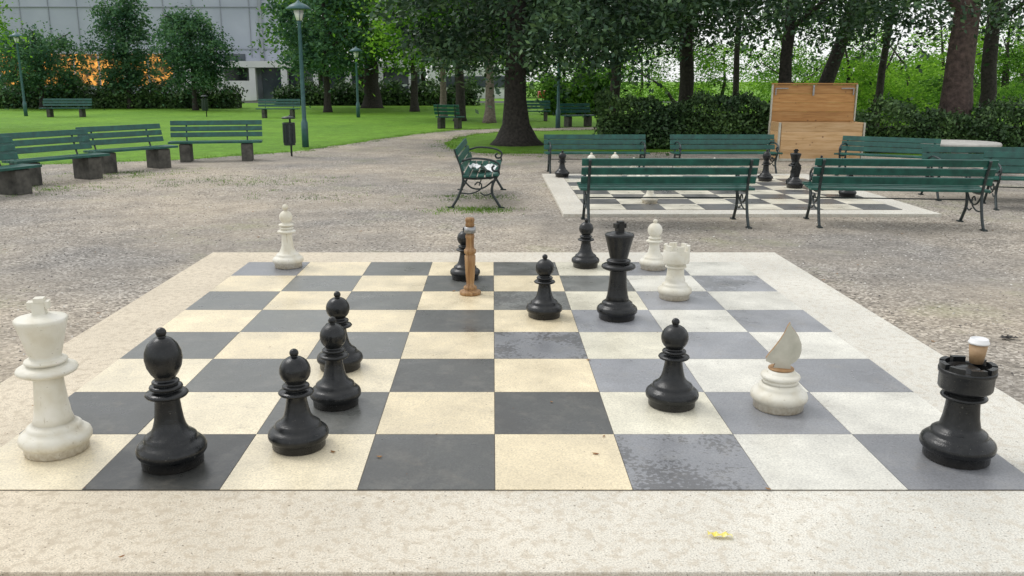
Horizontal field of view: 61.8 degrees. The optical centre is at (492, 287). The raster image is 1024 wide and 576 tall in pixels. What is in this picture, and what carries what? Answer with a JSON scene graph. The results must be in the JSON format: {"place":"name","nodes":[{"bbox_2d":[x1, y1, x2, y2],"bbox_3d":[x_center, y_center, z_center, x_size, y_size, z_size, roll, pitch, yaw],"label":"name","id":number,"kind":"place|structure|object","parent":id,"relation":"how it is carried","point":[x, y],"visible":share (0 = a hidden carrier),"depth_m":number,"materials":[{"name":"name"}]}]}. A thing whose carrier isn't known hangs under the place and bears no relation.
{"place":"outdoors","nodes":[
{"label":"outdoors","id":0,"kind":"place"},
{"bbox_2d":[0,127,1023,404],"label":"gravel ground","id":1,"kind":"structure","parent":0,"point":[392,163],"depth_m":9.54,"materials":[{"name":"grey gravel"}]},
{"bbox_2d":[0,136,41,194],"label":"park bench","id":2,"kind":"object","parent":1,"relation":"on","point":[15,179],"visible":1,"depth_m":12.58,"materials":[{"name":"concrete"}]},
{"bbox_2d":[0,129,109,185],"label":"park bench","id":3,"kind":"object","parent":1,"relation":"on","point":[87,166],"visible":0.85,"depth_m":14.31,"materials":[{"name":"wood"}]},
{"bbox_2d":[75,123,177,173],"bbox_3d":[-6.795,-2.616,15.996,0.598,0.824,1.700,9,17,34],"label":"park bench","id":4,"kind":"object","parent":1,"relation":"on","point":[158,156],"visible":0.81,"depth_m":16.07,"materials":[{"name":"wood"}]},
{"bbox_2d":[168,120,262,161],"bbox_3d":[-5.761,-3.070,17.864,1.850,0.824,0.598,-3,14,-12],"label":"park bench","id":5,"kind":"object","parent":1,"relation":"on","point":[186,150],"visible":1,"depth_m":17.89,"materials":[{"name":"wood"}]},
{"bbox_2d":[281,115,295,155],"bbox_3d":[-4.460,-3.336,18.774,0.300,0.900,0.302,0,14,0],"label":"litter bin","id":6,"kind":"object","parent":1,"relation":"on","point":[289,135],"visible":1,"depth_m":18.66,"materials":[{"name":"metal"}]},
{"bbox_2d":[0,126,915,214],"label":"grass tufts","id":7,"kind":"object","parent":1,"relation":"on","point":[482,208],"visible":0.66,"depth_m":14.83,"materials":[{"name":"green plant"}]},
{"bbox_2d":[448,138,505,207],"bbox_3d":[-0.190,-1.662,12.131,0.750,0.783,2.100,0,14,1],"label":"park bench","id":8,"kind":"object","parent":1,"relation":"on","point":[466,175],"visible":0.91,"depth_m":11.25,"materials":[{"name":"metal"}]},
{"bbox_2d":[469,163,497,171],"bbox_3d":[-0.120,-1.635,11.571,0.320,0.103,0.420,-4,14,-17],"label":"newspaper","id":9,"kind":"object","parent":8,"relation":"on","point":[487,167],"visible":0.91,"depth_m":11.55,"materials":[{"name":"paper"}]},
{"bbox_2d":[0,252,1023,575],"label":"giant chess board","id":10,"kind":"object","parent":1,"relation":"on","point":[488,420],"visible":0.87,"depth_m":3.86,"materials":[{"name":"stone"}]},
{"bbox_2d":[12,296,92,461],"bbox_3d":[-1.925,0.378,3.704,0.299,0.694,0.299,-3,14,-14],"label":"white chess king","id":11,"kind":"object","parent":10,"relation":"on","point":[56,429],"visible":1,"depth_m":3.65,"materials":[{"name":"plastic"}]},
{"bbox_2d":[135,327,206,474],"bbox_3d":[-1.364,0.454,3.584,0.288,0.602,0.288,0,14,0],"label":"black chess bishop","id":12,"kind":"object","parent":10,"relation":"on","point":[172,442],"visible":1,"depth_m":3.53,"materials":[{"name":"plastic"}]},
{"bbox_2d":[273,204,303,268],"bbox_3d":[-1.787,-0.454,7.433,0.267,0.551,0.267,0,14,0],"label":"white chess bishop","id":13,"kind":"object","parent":10,"relation":"on","point":[288,256],"visible":1,"depth_m":7.39,"materials":[{"name":"plastic"}]},
{"bbox_2d":[268,348,328,455],"bbox_3d":[-0.864,0.485,3.771,0.267,0.455,0.267,0,14,0],"label":"black chess pawn","id":14,"kind":"object","parent":10,"relation":"on","point":[298,428],"visible":1,"depth_m":3.72,"materials":[{"name":"plastic"}]},
{"bbox_2d":[310,317,360,411],"bbox_3d":[-0.790,0.363,4.266,0.256,0.458,0.256,9,16,32],"label":"black chess pawn","id":15,"kind":"object","parent":10,"relation":"on","point":[336,388],"visible":0.99,"depth_m":4.21,"materials":[{"name":"plastic"}]},
{"bbox_2d":[317,291,362,372],"bbox_3d":[-0.865,0.235,4.811,0.259,0.448,0.259,-6,15,-24],"label":"black chess pawn","id":16,"kind":"object","parent":10,"relation":"on","point":[337,307],"visible":0.67,"depth_m":4.76,"materials":[{"name":"plastic"}]},
{"bbox_2d":[450,227,479,281],"bbox_3d":[-0.225,-0.286,6.990,0.248,0.434,0.248,2,14,8],"label":"black chess pawn","id":17,"kind":"object","parent":10,"relation":"on","point":[457,271],"visible":0.63,"depth_m":6.94,"materials":[{"name":"plastic"}]},
{"bbox_2d":[460,217,480,296],"bbox_3d":[-0.170,-0.241,6.469,0.164,0.592,0.164,0,14,0],"label":"chess piece","id":18,"kind":"object","parent":10,"relation":"on","point":[470,289],"visible":1,"depth_m":6.45,"materials":[{"name":"brown wood"}]},
{"bbox_2d":[31,172,945,561],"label":"fallen leaves","id":19,"kind":"object","parent":10,"relation":"on","point":[449,362],"visible":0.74,"depth_m":4.41,"materials":[{"name":"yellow plant"}]},
{"bbox_2d":[526,254,561,319],"bbox_3d":[0.357,-0.017,5.872,0.251,0.439,0.251,-7,15,-28],"label":"black chess pawn","id":20,"kind":"object","parent":10,"relation":"on","point":[543,304],"visible":1,"depth_m":5.82,"materials":[{"name":"plastic"}]},
{"bbox_2d":[571,218,599,268],"bbox_3d":[0.813,-0.395,7.447,0.246,0.430,0.246,1,14,4],"label":"black chess pawn","id":21,"kind":"object","parent":10,"relation":"on","point":[585,257],"visible":1,"depth_m":7.40,"materials":[{"name":"plastic"}]},
{"bbox_2d":[597,221,636,322],"bbox_3d":[0.852,-0.119,5.796,0.278,0.673,0.278,-6,15,-22],"label":"black chess king","id":22,"kind":"object","parent":10,"relation":"on","point":[616,305],"visible":1,"depth_m":5.75,"materials":[{"name":"plastic"}]},
{"bbox_2d":[639,219,665,270],"bbox_3d":[1.394,-0.378,7.369,0.248,0.434,0.248,1,14,4],"label":"white chess pawn","id":23,"kind":"object","parent":10,"relation":"on","point":[651,259],"visible":0.94,"depth_m":7.32,"materials":[{"name":"plastic"}]},
{"bbox_2d":[645,318,698,412],"bbox_3d":[0.901,0.368,4.257,0.264,0.453,0.264,10,17,36],"label":"black chess pawn","id":24,"kind":"object","parent":10,"relation":"on","point":[671,389],"visible":1,"depth_m":4.20,"materials":[{"name":"plastic"}]},
{"bbox_2d":[657,242,691,301],"bbox_3d":[1.363,-0.122,6.371,0.254,0.407,0.254,-1,14,-6],"label":"white chess rook","id":25,"kind":"object","parent":10,"relation":"on","point":[674,286],"visible":1,"depth_m":6.31,"materials":[{"name":"plastic"}]},
{"bbox_2d":[707,530,732,536],"bbox_3d":[0.815,0.881,3.065,0.088,0.013,0.030,1,14,6],"label":"sweet wrapper","id":26,"kind":"object","parent":10,"relation":"on","point":[723,534],"visible":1,"depth_m":3.06,"materials":[{"name":"yellow plastic"}]},
{"bbox_2d":[750,322,807,415],"bbox_3d":[1.426,0.381,4.224,0.275,0.443,0.275,3,14,13],"label":"white chess knight","id":27,"kind":"object","parent":10,"relation":"on","point":[776,389],"visible":1,"depth_m":4.18,"materials":[{"name":"plastic"}]},
{"bbox_2d":[919,355,997,469],"bbox_3d":[2.005,0.526,3.655,0.299,0.430,0.299,-4,14,-17],"label":"black chess rook","id":28,"kind":"object","parent":10,"relation":"on","point":[956,436],"visible":0.99,"depth_m":3.59,"materials":[{"name":"plastic"}]},
{"bbox_2d":[968,336,989,364],"bbox_3d":[2.062,0.266,3.635,0.082,0.108,0.082,0,14,0],"label":"coffee cup","id":29,"kind":"object","parent":28,"relation":"on","point":[978,347],"visible":1,"depth_m":3.61,"materials":[{"name":"brown paper"}]},
{"bbox_2d":[555,63,560,127],"bbox_3d":[2.300,-7.045,29.809,0.620,2.900,0.620,0,14,0],"label":"street lamp","id":30,"kind":"object","parent":1,"relation":"on","point":[557,122],"visible":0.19,"depth_m":29.93,"materials":[{"name":"metal"}]},
{"bbox_2d":[544,134,649,173],"bbox_3d":[1.860,-2.406,15.418,1.850,0.682,0.750,0,14,0],"label":"park bench","id":31,"kind":"object","parent":1,"relation":"on","point":[549,147],"visible":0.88,"depth_m":15.56,"materials":[{"name":"wood"}]},
{"bbox_2d":[577,158,759,228],"bbox_3d":[2.010,-1.141,9.983,2.000,0.783,0.750,0,14,0],"label":"park bench","id":32,"kind":"object","parent":1,"relation":"on","point":[737,182],"visible":0.98,"depth_m":9.75,"materials":[{"name":"wood"}]},
{"bbox_2d":[670,134,782,173],"bbox_3d":[4.180,-2.406,15.418,1.900,0.682,0.750,0,14,0],"label":"park bench","id":33,"kind":"object","parent":1,"relation":"on","point":[680,147],"visible":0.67,"depth_m":15.55,"materials":[{"name":"wood"}]},
{"bbox_2d":[542,174,940,216],"bbox_3d":[3.200,-1.421,12.806,4.660,0.096,4.660,0,14,0],"label":"giant chess board","id":34,"kind":"object","parent":1,"relation":"on","point":[775,197],"visible":0.49,"depth_m":11.38,"materials":[{"name":"stone"}]},
{"bbox_2d":[555,150,568,176],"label":"black chess pawn","id":35,"kind":"object","parent":34,"relation":"on","point":[562,171],"visible":1,"depth_m":14.44,"materials":[{"name":"plastic"}]},
{"bbox_2d":[586,153,598,175],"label":"white chess pawn","id":36,"kind":"object","parent":34,"relation":"on","point":[591,156],"visible":0.23,"depth_m":13.98,"materials":[{"name":"plastic"}]},
{"bbox_2d":[607,152,621,175],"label":"white chess pawn","id":37,"kind":"object","parent":34,"relation":"on","point":[614,155],"visible":0.22,"depth_m":14.08,"materials":[{"name":"plastic"}]},
{"bbox_2d":[641,175,657,203],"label":"white chess pawn","id":38,"kind":"object","parent":34,"relation":"on","point":[649,200],"visible":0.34,"depth_m":11.35,"materials":[{"name":"plastic"}]},
{"bbox_2d":[757,149,772,181],"bbox_3d":[4.430,-1.988,13.852,0.245,0.512,0.245,-3,14,-10],"label":"black chess bishop","id":39,"kind":"object","parent":34,"relation":"on","point":[765,175],"visible":1,"depth_m":13.81,"materials":[{"name":"plastic"}]},
{"bbox_2d":[786,149,801,181],"bbox_3d":[4.720,-1.891,13.361,0.239,0.555,0.239,-3,14,-12],"label":"black chess king","id":40,"kind":"object","parent":34,"relation":"on","point":[795,156],"visible":0.56,"depth_m":13.29,"materials":[{"name":"plastic"}]},
{"bbox_2d":[786,161,803,188],"bbox_3d":[4.600,-1.721,12.991,0.267,0.400,0.267,-1,14,-5],"label":"black chess knight","id":41,"kind":"object","parent":34,"relation":"on","point":[794,181],"visible":0.95,"depth_m":12.95,"materials":[{"name":"plastic"}]},
{"bbox_2d":[767,83,865,160],"bbox_3d":[6.825,-3.493,17.982,1.815,1.580,0.812,0,14,1],"label":"wooden storage chest","id":42,"kind":"object","parent":1,"relation":"on","point":[811,121],"visible":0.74,"depth_m":18.17,"materials":[{"name":"brown wood"}]},
{"bbox_2d":[834,136,940,176],"bbox_3d":[6.862,-2.280,14.930,1.600,0.667,0.750,9,17,34],"label":"park bench","id":43,"kind":"object","parent":1,"relation":"on","point":[875,144],"visible":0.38,"depth_m":15.03,"materials":[{"name":"wood"}]},
{"bbox_2d":[802,158,998,231],"bbox_3d":[4.657,-1.122,9.905,1.950,0.783,0.750,2,14,7],"label":"park bench","id":44,"kind":"object","parent":1,"relation":"on","point":[967,184],"visible":1,"depth_m":9.68,"materials":[{"name":"wood"}]},
{"bbox_2d":[921,140,1001,168],"bbox_3d":[8.350,-2.326,15.314,1.280,0.570,1.280,0,14,0],"label":"stone table","id":45,"kind":"object","parent":1,"relation":"on","point":[960,143],"visible":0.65,"depth_m":14.87,"materials":[{"name":"stone"}]},
{"bbox_2d":[918,146,1023,200],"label":"park bench","id":46,"kind":"object","parent":1,"relation":"on","point":[928,152],"visible":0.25,"depth_m":12.29,"materials":[{"name":"wood"}]},
{"bbox_2d":[983,151,1023,210],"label":"park bench","id":47,"kind":"object","parent":1,"relation":"on","point":[1015,157],"visible":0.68,"depth_m":11.39,"materials":[{"name":"wood"}]},
{"bbox_2d":[1000,335,1017,338],"bbox_3d":[3.351,0.316,5.565,0.124,0.011,0.070,3,14,12],"label":"bird feather","id":48,"kind":"object","parent":1,"relation":"on","point":[1007,336],"visible":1,"depth_m":5.56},
{"bbox_2d":[0,82,1023,165],"bbox_3d":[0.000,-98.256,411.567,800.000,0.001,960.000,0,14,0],"label":"lawn","id":49,"kind":"structure","parent":0,"point":[341,124],"depth_m":32.71,"materials":[{"name":"green plant"}]},
{"bbox_2d":[9,32,27,115],"bbox_3d":[-22.000,-9.960,39.907,0.620,3.800,0.620,0,14,0],"label":"street lamp","id":50,"kind":"object","parent":49,"relation":"on","point":[16,40],"visible":0.9,"depth_m":39.84,"materials":[{"name":"metal"}]},
{"bbox_2d":[0,0,42,67],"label":"birch tree","id":51,"kind":"object","parent":49,"relation":"on","point":[2,29],"visible":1,"depth_m":29.47,"materials":[{"name":"green plant"}]},
{"bbox_2d":[0,21,104,109],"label":"hornbeam tree","id":52,"kind":"object","parent":49,"relation":"on","point":[35,72],"visible":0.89,"depth_m":48.66,"materials":[{"name":"green plant"}]},
{"bbox_2d":[39,98,91,116],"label":"park bench","id":53,"kind":"object","parent":49,"relation":"on","point":[50,112],"visible":1,"depth_m":39.45,"materials":[{"name":"wood"}]},
{"bbox_2d":[72,0,174,109],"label":"hornbeam tree","id":54,"kind":"object","parent":49,"relation":"on","point":[126,69],"visible":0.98,"depth_m":49.49,"materials":[{"name":"green plant"}]},
{"bbox_2d":[0,74,247,108],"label":"shrub row","id":55,"kind":"object","parent":49,"relation":"on","point":[142,99],"visible":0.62,"depth_m":50.83,"materials":[{"name":"green plant"}]},
{"bbox_2d":[0,0,303,98],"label":"walls","id":56,"kind":"structure","parent":49,"relation":"on","point":[235,23],"depth_m":71.84,"materials":[{"name":"grey concrete"}]},
{"bbox_2d":[0,54,246,85],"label":"ground floor windows","id":57,"kind":"structure","parent":56,"relation":"attached to","point":[237,77],"depth_m":72.73,"materials":[{"name":"orange glass"}]},
{"bbox_2d":[0,0,279,87],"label":"panel joints","id":58,"kind":"object","parent":56,"relation":"attached to","point":[259,10],"visible":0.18,"depth_m":71.62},
{"bbox_2d":[138,0,246,109],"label":"hornbeam tree","id":59,"kind":"object","parent":49,"relation":"on","point":[187,28],"visible":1,"depth_m":46.77,"materials":[{"name":"green plant"}]},
{"bbox_2d":[201,95,208,116],"bbox_3d":[-13.200,-8.359,39.268,0.330,0.990,0.332,0,14,0],"label":"litter bin","id":60,"kind":"object","parent":49,"relation":"on","point":[204,103],"visible":1,"depth_m":39.15,"materials":[{"name":"metal"}]},
{"bbox_2d":[256,99,299,117],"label":"park bench","id":61,"kind":"object","parent":49,"relation":"on","point":[265,104],"visible":0.98,"depth_m":38.49,"materials":[{"name":"wood"}]},
{"bbox_2d":[286,0,310,146],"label":"street lamp","id":62,"kind":"object","parent":49,"relation":"on","point":[298,7],"visible":0.99,"depth_m":21.13,"materials":[{"name":"metal"}]},
{"bbox_2d":[184,61,430,100],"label":"pavilion","id":63,"kind":"structure","parent":49,"relation":"on","point":[269,84],"depth_m":70.38,"materials":[{"name":"grey concrete"}]},
{"bbox_2d":[247,0,405,111],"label":"ash tree","id":64,"kind":"object","parent":49,"relation":"on","point":[312,41],"visible":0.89,"depth_m":43.31,"materials":[{"name":"green plant"}]},
{"bbox_2d":[349,46,362,116],"bbox_3d":[-6.100,-9.266,38.532,0.620,3.100,0.620,0,14,0],"label":"street lamp","id":65,"kind":"object","parent":49,"relation":"on","point":[356,51],"visible":0.97,"depth_m":38.46,"materials":[{"name":"metal"}]},
{"bbox_2d":[248,0,474,107],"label":"ash tree","id":66,"kind":"object","parent":49,"relation":"on","point":[371,88],"visible":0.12,"depth_m":51.13,"materials":[{"name":"green plant"}]},
{"bbox_2d":[270,76,481,105],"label":"shrub row","id":67,"kind":"object","parent":49,"relation":"on","point":[346,95],"visible":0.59,"depth_m":56.89,"materials":[{"name":"green plant"}]},
{"bbox_2d":[327,0,480,111],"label":"maple tree","id":68,"kind":"object","parent":49,"relation":"on","point":[414,105],"visible":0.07,"depth_m":45.36,"materials":[{"name":"green plant"}]},
{"bbox_2d":[333,0,504,115],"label":"ash tree","id":69,"kind":"object","parent":49,"relation":"on","point":[443,98],"visible":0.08,"depth_m":36.52,"materials":[{"name":"green plant"}]},
{"bbox_2d":[433,105,464,128],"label":"park bench","id":70,"kind":"object","parent":49,"relation":"on","point":[457,122],"visible":1,"depth_m":29.64,"materials":[{"name":"wood"}]},
{"bbox_2d":[357,0,545,120],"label":"ash tree","id":71,"kind":"object","parent":49,"relation":"on","point":[460,96],"visible":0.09,"depth_m":34.85,"materials":[{"name":"green plant"}]},
{"bbox_2d":[427,67,504,97],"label":"pavilion","id":72,"kind":"structure","parent":49,"relation":"on","point":[430,74],"depth_m":78.78,"materials":[{"name":"white glass"}]},
{"bbox_2d":[400,0,563,122],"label":"birch tree","id":73,"kind":"object","parent":49,"relation":"on","point":[489,115],"visible":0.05,"depth_m":33.62,"materials":[{"name":"green plant"}]},
{"bbox_2d":[527,101,550,120],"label":"park bench","id":74,"kind":"object","parent":49,"relation":"on","point":[537,105],"visible":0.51,"depth_m":35.58,"materials":[{"name":"wood"}]},
{"bbox_2d":[348,0,745,155],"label":"linden tree","id":75,"kind":"object","parent":49,"relation":"on","point":[518,49],"visible":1,"depth_m":20.73,"materials":[{"name":"green plant"}]},
{"bbox_2d":[560,103,595,126],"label":"park bench","id":76,"kind":"object","parent":49,"relation":"on","point":[568,120],"visible":0.91,"depth_m":31.09,"materials":[{"name":"wood"}]},
{"bbox_2d":[536,66,624,114],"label":"shrub row","id":77,"kind":"object","parent":49,"relation":"on","point":[587,96],"visible":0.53,"depth_m":41.21,"materials":[{"name":"green plant"}]},
{"bbox_2d":[561,1,729,112],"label":"maple tree","id":78,"kind":"object","parent":49,"relation":"on","point":[616,90],"visible":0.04,"depth_m":29.07,"materials":[{"name":"green plant"}]},
{"bbox_2d":[276,0,1023,99],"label":"distant trees","id":79,"kind":"object","parent":49,"relation":"on","point":[707,61],"visible":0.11,"depth_m":81.52,"materials":[{"name":"green plant"}]},
{"bbox_2d":[592,88,770,148],"bbox_3d":[4.979,-4.206,21.201,4.947,1.496,1.536,0,14,0],"label":"hedge","id":80,"kind":"object","parent":49,"relation":"on","point":[658,123],"visible":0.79,"depth_m":20.82,"materials":[{"name":"green plant"}]},
{"bbox_2d":[586,0,841,113],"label":"maple tree","id":81,"kind":"object","parent":49,"relation":"on","point":[686,86],"visible":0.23,"depth_m":25.94,"materials":[{"name":"green plant"}]},
{"bbox_2d":[664,1,817,111],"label":"maple tree","id":82,"kind":"object","parent":49,"relation":"on","point":[736,70],"visible":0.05,"depth_m":32.03,"materials":[{"name":"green plant"}]},
{"bbox_2d":[658,0,934,85],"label":"maple tree","id":83,"kind":"object","parent":49,"relation":"on","point":[791,24],"visible":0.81,"depth_m":22.20,"materials":[{"name":"green plant"}]},
{"bbox_2d":[694,0,928,82],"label":"maple tree","id":84,"kind":"object","parent":49,"relation":"on","point":[829,72],"visible":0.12,"depth_m":27.01,"materials":[{"name":"green plant"}]},
{"bbox_2d":[626,1,1023,125],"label":"undergrowth","id":85,"kind":"object","parent":49,"relation":"on","point":[899,81],"visible":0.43,"depth_m":37.99,"materials":[{"name":"green plant"}]},
{"bbox_2d":[796,1,933,125],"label":"maple tree","id":86,"kind":"object","parent":49,"relation":"on","point":[881,78],"visible":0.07,"depth_m":29.12,"materials":[{"name":"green plant"}]},
{"bbox_2d":[740,0,1023,125],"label":"oak tree","id":87,"kind":"object","parent":49,"relation":"on","point":[958,78],"visible":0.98,"depth_m":19.99,"materials":[{"name":"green plant"}]},
{"bbox_2d":[854,92,1023,153],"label":"hedge","id":88,"kind":"object","parent":49,"relation":"on","point":[971,127],"visible":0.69,"depth_m":19.59,"materials":[{"name":"green plant"}]},
{"bbox_2d":[869,0,1023,125],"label":"maple tree","id":89,"kind":"object","parent":49,"relation":"on","point":[989,81],"visible":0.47,"depth_m":25.13,"materials":[{"name":"green plant"}]},
{"bbox_2d":[242,101,976,102],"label":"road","id":90,"kind":"structure","parent":0,"point":[477,101],"depth_m":67.80,"materials":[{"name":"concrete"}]},
{"bbox_2d":[321,0,1023,81],"label":"sky","id":91,"kind":"structure","parent":0,"point":[826,52],"materials":[{"name":"white"}]},
{"bbox_2d":[838,175,856,196],"bbox_3d":[5.000,-1.465,12.024,0.240,0.360,0.240,-5,14,-18],"label":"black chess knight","id":92,"kind":"object","parent":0,"point":[847,193],"visible":0.45,"depth_m":11.97,"materials":[{"name":"plastic"}]}
]}

